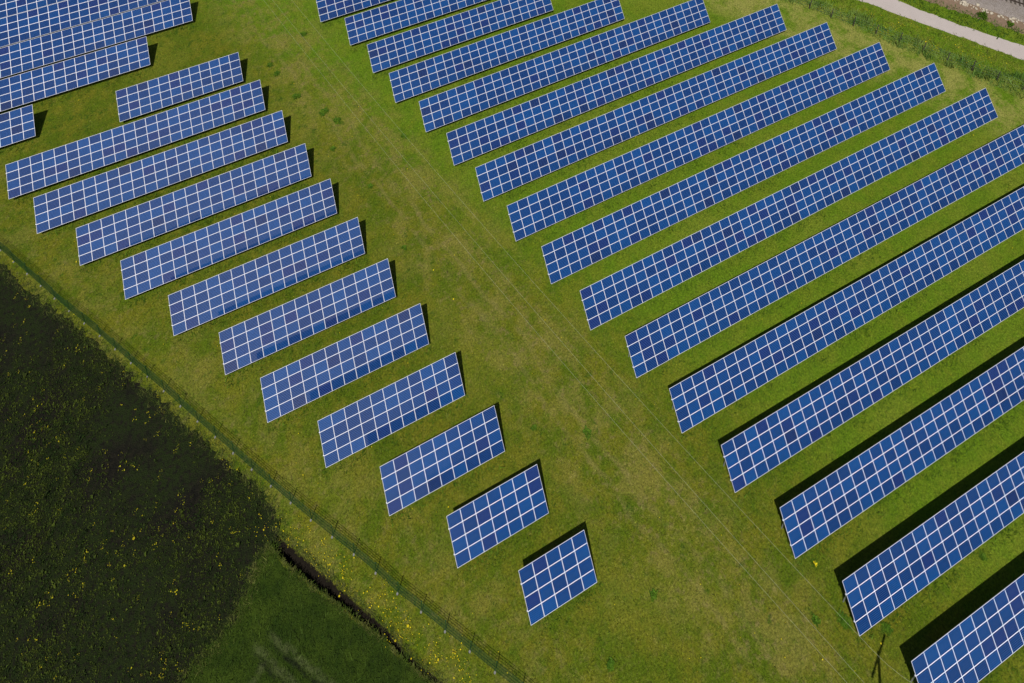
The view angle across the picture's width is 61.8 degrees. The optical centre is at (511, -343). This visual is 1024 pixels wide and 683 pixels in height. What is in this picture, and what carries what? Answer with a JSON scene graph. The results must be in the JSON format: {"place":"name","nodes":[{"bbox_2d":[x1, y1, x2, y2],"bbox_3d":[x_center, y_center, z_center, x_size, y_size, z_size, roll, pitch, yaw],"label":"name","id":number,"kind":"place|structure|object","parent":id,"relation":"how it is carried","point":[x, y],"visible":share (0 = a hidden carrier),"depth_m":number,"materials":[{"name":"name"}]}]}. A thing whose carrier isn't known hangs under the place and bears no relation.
{"place":"outdoors","nodes":[
{"label":"outdoors","id":0,"kind":"place"},
{"bbox_2d":[0,264,280,682],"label":"field","id":1,"kind":"structure","parent":0,"point":[139,436],"depth_m":80.88,"materials":[{"name":"green plant"}]},
{"bbox_2d":[181,545,426,682],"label":"meadow","id":2,"kind":"structure","parent":0,"point":[318,611],"depth_m":73.96,"materials":[{"name":"green plant"}]},
{"bbox_2d":[0,0,1023,682],"bbox_3d":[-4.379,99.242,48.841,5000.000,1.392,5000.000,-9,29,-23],"label":"ground","id":3,"kind":"structure","parent":0,"point":[532,342],"depth_m":92.43,"materials":[{"name":"green plant"}]},
{"bbox_2d":[0,105,34,146],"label":"solar table","id":4,"kind":"object","parent":3,"relation":"on","point":[19,124],"visible":1,"depth_m":112.84,"materials":[{"name":"glass"}]},
{"bbox_2d":[0,0,64,17],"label":"solar table","id":5,"kind":"object","parent":3,"relation":"on","point":[10,7],"visible":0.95,"depth_m":130.66,"materials":[{"name":"glass"}]},
{"bbox_2d":[0,37,149,111],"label":"solar table","id":6,"kind":"object","parent":3,"relation":"on","point":[35,85],"visible":1,"depth_m":120.03,"materials":[{"name":"glass"}]},
{"bbox_2d":[0,0,162,46],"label":"solar table","id":7,"kind":"object","parent":3,"relation":"on","point":[35,23],"visible":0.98,"depth_m":128.43,"materials":[{"name":"glass"}]},
{"bbox_2d":[0,0,192,77],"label":"solar table","id":8,"kind":"object","parent":3,"relation":"on","point":[48,48],"visible":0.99,"depth_m":125.62,"materials":[{"name":"glass"}]},
{"bbox_2d":[6,80,264,198],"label":"solar table","id":9,"kind":"object","parent":3,"relation":"on","point":[67,161],"visible":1,"depth_m":111.73,"materials":[{"name":"glass"}]},
{"bbox_2d":[33,110,287,233],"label":"solar table","id":10,"kind":"object","parent":3,"relation":"on","point":[66,204],"visible":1,"depth_m":108.05,"materials":[{"name":"glass"}]},
{"bbox_2d":[116,52,242,121],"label":"solar table","id":11,"kind":"object","parent":3,"relation":"on","point":[132,104],"visible":1,"depth_m":118.83,"materials":[{"name":"glass"}]},
{"bbox_2d":[76,143,310,264],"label":"solar table","id":12,"kind":"object","parent":3,"relation":"on","point":[198,200],"visible":1,"depth_m":104.67,"materials":[{"name":"glass"}]},
{"bbox_2d":[0,257,454,682],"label":"border grass","id":13,"kind":"structure","parent":3,"relation":"on","point":[327,596],"depth_m":78.64,"materials":[{"name":"green plant"}]},
{"bbox_2d":[120,179,336,299],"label":"solar table","id":14,"kind":"object","parent":3,"relation":"on","point":[175,259],"visible":1,"depth_m":101.27,"materials":[{"name":"glass"}]},
{"bbox_2d":[0,242,522,682],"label":"fence","id":15,"kind":"object","parent":3,"relation":"on","point":[378,571],"visible":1,"depth_m":83.63,"materials":[{"name":"green metal"}]},
{"bbox_2d":[168,217,364,335],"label":"solar table","id":16,"kind":"object","parent":3,"relation":"on","point":[268,274],"visible":1,"depth_m":97.83,"materials":[{"name":"glass"}]},
{"bbox_2d":[292,93,300,98],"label":"weed clump","id":17,"kind":"object","parent":3,"relation":"on","point":[295,95],"visible":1,"depth_m":120.53,"materials":[{"name":"green plant"}]},
{"bbox_2d":[219,258,395,374],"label":"solar table","id":18,"kind":"object","parent":3,"relation":"on","point":[356,293],"visible":1,"depth_m":94.39,"materials":[{"name":"glass"}]},
{"bbox_2d":[319,107,328,115],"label":"weed clump","id":19,"kind":"object","parent":3,"relation":"on","point":[323,111],"visible":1,"depth_m":118.59,"materials":[{"name":"green plant"}]},
{"bbox_2d":[333,116,340,123],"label":"weed clump","id":20,"kind":"object","parent":3,"relation":"on","point":[336,120],"visible":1,"depth_m":117.48,"materials":[{"name":"green plant"}]},
{"bbox_2d":[260,303,428,422],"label":"solar table","id":21,"kind":"object","parent":3,"relation":"on","point":[319,370],"visible":1,"depth_m":90.67,"materials":[{"name":"glass"}]},
{"bbox_2d":[316,0,387,21],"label":"solar table","id":22,"kind":"object","parent":3,"relation":"on","point":[327,9],"visible":1,"depth_m":132.62,"materials":[{"name":"glass"}]},
{"bbox_2d":[318,352,464,467],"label":"solar table","id":23,"kind":"object","parent":3,"relation":"on","point":[392,408],"visible":1,"depth_m":87.23,"materials":[{"name":"glass"}]},
{"bbox_2d":[345,0,484,44],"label":"solar table","id":24,"kind":"object","parent":3,"relation":"on","point":[363,26],"visible":1,"depth_m":130.99,"materials":[{"name":"glass"}]},
{"bbox_2d":[380,406,504,515],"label":"solar table","id":25,"kind":"object","parent":3,"relation":"on","point":[427,467],"visible":1,"depth_m":83.78,"materials":[{"name":"glass"}]},
{"bbox_2d":[367,0,552,72],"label":"solar table","id":26,"kind":"object","parent":3,"relation":"on","point":[442,33],"visible":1,"depth_m":128.94,"materials":[{"name":"glass"}]},
{"bbox_2d":[446,464,548,567],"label":"solar table","id":27,"kind":"object","parent":3,"relation":"on","point":[487,522],"visible":1,"depth_m":80.32,"materials":[{"name":"glass"}]},
{"bbox_2d":[389,0,624,102],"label":"solar table","id":28,"kind":"object","parent":3,"relation":"on","point":[471,59],"visible":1,"depth_m":126.52,"materials":[{"name":"glass"}]},
{"bbox_2d":[12,0,1021,680],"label":"wild flowers","id":29,"kind":"object","parent":3,"relation":"on","point":[448,506],"visible":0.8,"depth_m":78.32,"materials":[{"name":"yellow plant"}]},
{"bbox_2d":[518,530,596,624],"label":"solar table","id":30,"kind":"object","parent":3,"relation":"on","point":[555,578],"visible":1,"depth_m":76.79,"materials":[{"name":"glass"}]},
{"bbox_2d":[419,0,709,131],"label":"solar table","id":31,"kind":"object","parent":3,"relation":"on","point":[461,101],"visible":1,"depth_m":124.37,"materials":[{"name":"glass"}]},
{"bbox_2d":[583,425,591,439],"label":"weed clump","id":32,"kind":"object","parent":3,"relation":"on","point":[586,431],"visible":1,"depth_m":87.87,"materials":[{"name":"green plant"}]},
{"bbox_2d":[606,657,614,671],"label":"weed clump","id":33,"kind":"object","parent":3,"relation":"on","point":[610,664],"visible":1,"depth_m":73.57,"materials":[{"name":"green plant"}]},
{"bbox_2d":[446,4,785,164],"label":"solar table","id":34,"kind":"object","parent":3,"relation":"on","point":[499,129],"visible":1,"depth_m":121.62,"materials":[{"name":"glass"}]},
{"bbox_2d":[649,588,657,601],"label":"weed clump","id":35,"kind":"object","parent":3,"relation":"on","point":[653,594],"visible":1,"depth_m":77.50,"materials":[{"name":"green plant"}]},
{"bbox_2d":[475,22,836,201],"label":"solar table","id":36,"kind":"object","parent":3,"relation":"on","point":[514,169],"visible":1,"depth_m":118.00,"materials":[{"name":"glass"}]},
{"bbox_2d":[507,42,889,240],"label":"solar table","id":37,"kind":"object","parent":3,"relation":"on","point":[551,205],"visible":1,"depth_m":114.25,"materials":[{"name":"glass"}]},
{"bbox_2d":[541,63,945,283],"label":"solar table","id":38,"kind":"object","parent":3,"relation":"on","point":[593,242],"visible":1,"depth_m":110.51,"materials":[{"name":"glass"}]},
{"bbox_2d":[580,88,997,329],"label":"solar table","id":39,"kind":"object","parent":3,"relation":"on","point":[614,295],"visible":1,"depth_m":106.59,"materials":[{"name":"glass"}]},
{"bbox_2d":[811,558,818,569],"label":"flower tuft","id":40,"kind":"object","parent":3,"relation":"on","point":[814,561],"visible":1,"depth_m":79.69,"materials":[{"name":"yellow plant"}]},
{"bbox_2d":[811,613,820,626],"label":"weed clump","id":41,"kind":"object","parent":3,"relation":"on","point":[816,621],"visible":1,"depth_m":76.44,"materials":[{"name":"green plant"}]},
{"bbox_2d":[625,125,1023,377],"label":"solar table","id":42,"kind":"object","parent":3,"relation":"on","point":[675,332],"visible":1,"depth_m":102.10,"materials":[{"name":"glass"}]},
{"bbox_2d":[836,610,851,629],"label":"weed clump","id":43,"kind":"object","parent":3,"relation":"on","point":[845,625],"visible":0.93,"depth_m":76.52,"materials":[{"name":"green plant"}]},
{"bbox_2d":[669,187,1023,432],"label":"solar table","id":44,"kind":"object","parent":3,"relation":"on","point":[718,386],"visible":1,"depth_m":96.65,"materials":[{"name":"glass"}]},
{"bbox_2d":[721,260,1023,492],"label":"solar table","id":45,"kind":"object","parent":3,"relation":"on","point":[771,441],"visible":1,"depth_m":91.12,"materials":[{"name":"glass"}]},
{"bbox_2d":[880,621,893,635],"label":"weed clump","id":46,"kind":"object","parent":3,"relation":"on","point":[886,627],"visible":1,"depth_m":76.17,"materials":[{"name":"green plant"}]},
{"bbox_2d":[780,346,1023,558],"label":"solar table","id":47,"kind":"object","parent":3,"relation":"on","point":[821,510],"visible":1,"depth_m":85.49,"materials":[{"name":"glass"}]},
{"bbox_2d":[797,0,1023,90],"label":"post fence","id":48,"kind":"object","parent":3,"relation":"on","point":[906,37],"visible":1,"depth_m":132.27,"materials":[{"name":"brown wood"}]},
{"bbox_2d":[815,0,1023,72],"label":"rough grass","id":49,"kind":"structure","parent":3,"relation":"on","point":[939,35],"depth_m":134.14,"materials":[{"name":"green plant"}]},
{"bbox_2d":[842,452,1023,635],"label":"solar table","id":50,"kind":"object","parent":3,"relation":"on","point":[888,581],"visible":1,"depth_m":79.56,"materials":[{"name":"glass"}]},
{"bbox_2d":[905,0,1022,42],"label":"verge grass","id":51,"kind":"structure","parent":3,"relation":"on","point":[980,18],"depth_m":137.23,"materials":[{"name":"green plant"}]},
{"bbox_2d":[910,574,1023,682],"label":"solar table","id":52,"kind":"object","parent":3,"relation":"on","point":[981,642],"visible":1,"depth_m":74.08,"materials":[{"name":"glass"}]},
{"bbox_2d":[926,0,1023,33],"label":"bare earth","id":53,"kind":"structure","parent":3,"relation":"on","point":[1001,20],"depth_m":138.75,"materials":[{"name":"brown soil"}]},
{"bbox_2d":[977,11,987,20],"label":"shrub","id":54,"kind":"object","parent":53,"relation":"on","point":[982,15],"visible":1,"depth_m":137.83,"materials":[{"name":"green plant"}]},
{"bbox_2d":[1007,21,1014,26],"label":"shrub","id":55,"kind":"object","parent":53,"relation":"on","point":[1010,24],"visible":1,"depth_m":136.55,"materials":[{"name":"green plant"}]},
{"bbox_2d":[978,551,988,560],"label":"weed clump","id":56,"kind":"object","parent":3,"relation":"on","point":[983,557],"visible":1,"depth_m":80.63,"materials":[{"name":"green plant"}]},
{"bbox_2d":[954,0,1023,23],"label":"stones","id":57,"kind":"object","parent":3,"relation":"on","point":[965,4],"visible":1,"depth_m":139.17,"materials":[{"name":"stone"}]},
{"bbox_2d":[961,0,1023,21],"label":"railway ballast","id":58,"kind":"structure","parent":3,"relation":"on","point":[1007,8],"depth_m":139.61,"materials":[{"name":"grey gravel"}]},
{"bbox_2d":[1006,0,1023,6],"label":"railway track","id":59,"kind":"structure","parent":58,"relation":"on","point":[1019,2],"depth_m":140.37,"materials":[{"name":"metal"}]},
{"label":"utility pole","id":60,"kind":"object","parent":3,"relation":"on","visible":0},
{"bbox_2d":[265,2,840,675],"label":"overhead wire","id":61,"kind":"object","parent":60,"relation":"attached to","point":[583,386],"visible":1,"depth_m":82.29,"materials":[{"name":"metal"}]},
{"bbox_2d":[274,2,859,677],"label":"overhead wire","id":62,"kind":"object","parent":60,"relation":"attached to","point":[616,404],"visible":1,"depth_m":81.27,"materials":[{"name":"metal"}]},
{"bbox_2d":[299,9,909,681],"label":"overhead wire","id":63,"kind":"object","parent":60,"relation":"attached to","point":[615,373],"visible":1,"depth_m":81.13,"materials":[{"name":"metal"}]},
{"bbox_2d":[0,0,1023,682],"bbox_3d":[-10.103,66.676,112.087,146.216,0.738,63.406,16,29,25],"label":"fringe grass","id":64,"kind":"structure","parent":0,"point":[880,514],"depth_m":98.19,"materials":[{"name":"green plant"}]},
{"bbox_2d":[780,0,1023,100],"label":"tall grass","id":65,"kind":"structure","parent":0,"point":[976,72],"depth_m":131.38,"materials":[{"name":"green plant"}]},
{"bbox_2d":[860,0,1023,59],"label":"path","id":66,"kind":"structure","parent":0,"point":[897,7],"depth_m":135.98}
]}

